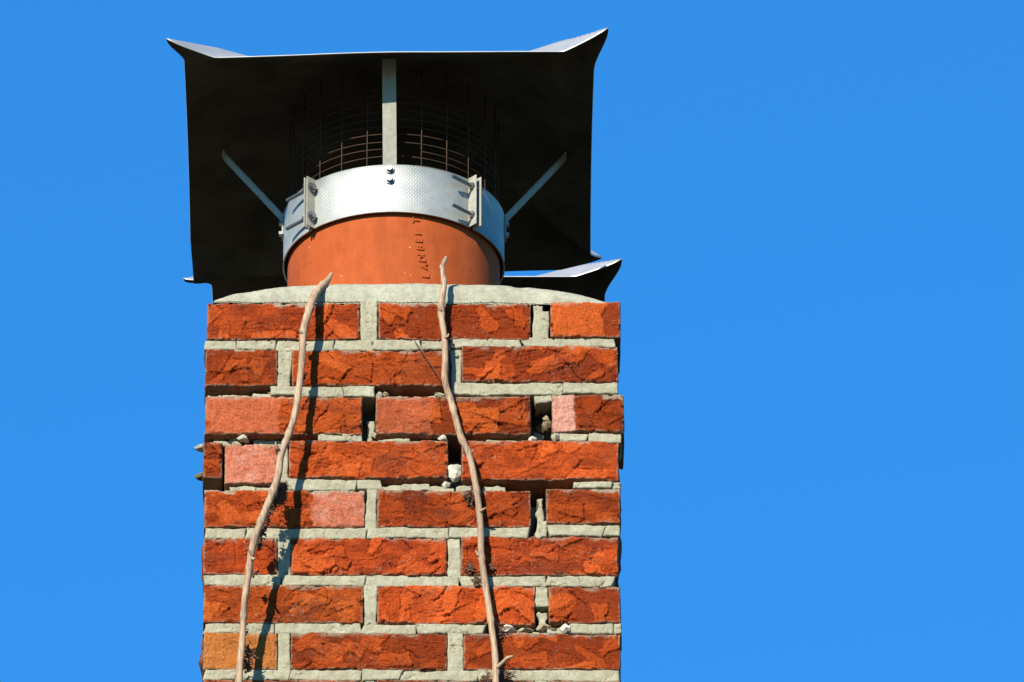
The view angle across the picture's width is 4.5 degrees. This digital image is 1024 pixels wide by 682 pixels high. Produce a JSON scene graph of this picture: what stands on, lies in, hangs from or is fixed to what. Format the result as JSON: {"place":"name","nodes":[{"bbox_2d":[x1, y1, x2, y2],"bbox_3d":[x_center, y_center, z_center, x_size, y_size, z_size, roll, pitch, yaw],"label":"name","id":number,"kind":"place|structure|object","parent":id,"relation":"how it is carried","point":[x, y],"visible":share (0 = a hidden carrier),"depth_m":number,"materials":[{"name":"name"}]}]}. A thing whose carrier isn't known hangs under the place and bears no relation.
{"place":"outdoors","nodes":[
{"label":"outdoors","id":0,"kind":"place"},
{"bbox_2d":[194,283,624,681],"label":"brick chimney","id":1,"kind":"object","parent":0,"point":[369,547],"visible":0.99,"depth_m":19.88,"materials":[{"name":"brick"}]},
{"bbox_2d":[235,272,332,681],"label":"climber stem","id":2,"kind":"object","parent":1,"relation":"attached to","point":[277,494],"visible":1,"depth_m":19.79,"materials":[{"name":"brown plant"}]},
{"bbox_2d":[287,212,499,286],"bbox_3d":[-0.185,-0.056,20.397,0.333,0.288,0.333,0,-30,0],"label":"chimney pot","id":3,"kind":"object","parent":1,"relation":"on","point":[391,248],"visible":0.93,"depth_m":20.28,"materials":[{"name":"ceramic"}]},
{"bbox_2d":[166,27,608,283],"bbox_3d":[-0.196,-0.216,20.556,0.690,0.302,0.721,0,-30,0],"label":"chimney cowl","id":4,"kind":"object","parent":3,"relation":"attached to","point":[248,218],"visible":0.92,"depth_m":20.57,"materials":[{"name":"metal"}]},
{"bbox_2d":[289,68,498,201],"bbox_3d":[-0.185,-0.253,20.511,0.330,0.220,0.330,0,-30,0],"label":"bird guard","id":5,"kind":"object","parent":3,"relation":"on","point":[293,153],"visible":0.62,"depth_m":20.43,"materials":[{"name":"metal"}]},
{"bbox_2d":[414,256,515,681],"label":"climber stem","id":6,"kind":"object","parent":1,"relation":"attached to","point":[468,496],"visible":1,"depth_m":19.83,"materials":[{"name":"brown plant"}]},
{"bbox_3d":[-0.166,0.301,21.014,0.333,0.288,0.333,0,-30,0],"label":"chimney pot","id":7,"kind":"object","parent":1,"relation":"on","visible":0},
{"bbox_2d":[183,258,621,301],"bbox_3d":[-0.178,0.125,21.160,0.704,0.316,0.676,0,-30,0],"label":"chimney cowl","id":8,"kind":"object","parent":7,"relation":"attached to","point":[593,280],"visible":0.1,"depth_m":21.00,"materials":[{"name":"metal"}]},
{"bbox_2d":[0,0,1023,681],"label":"sky","id":9,"kind":"structure","parent":0,"point":[812,211],"materials":[{"name":"blue"}]}
]}

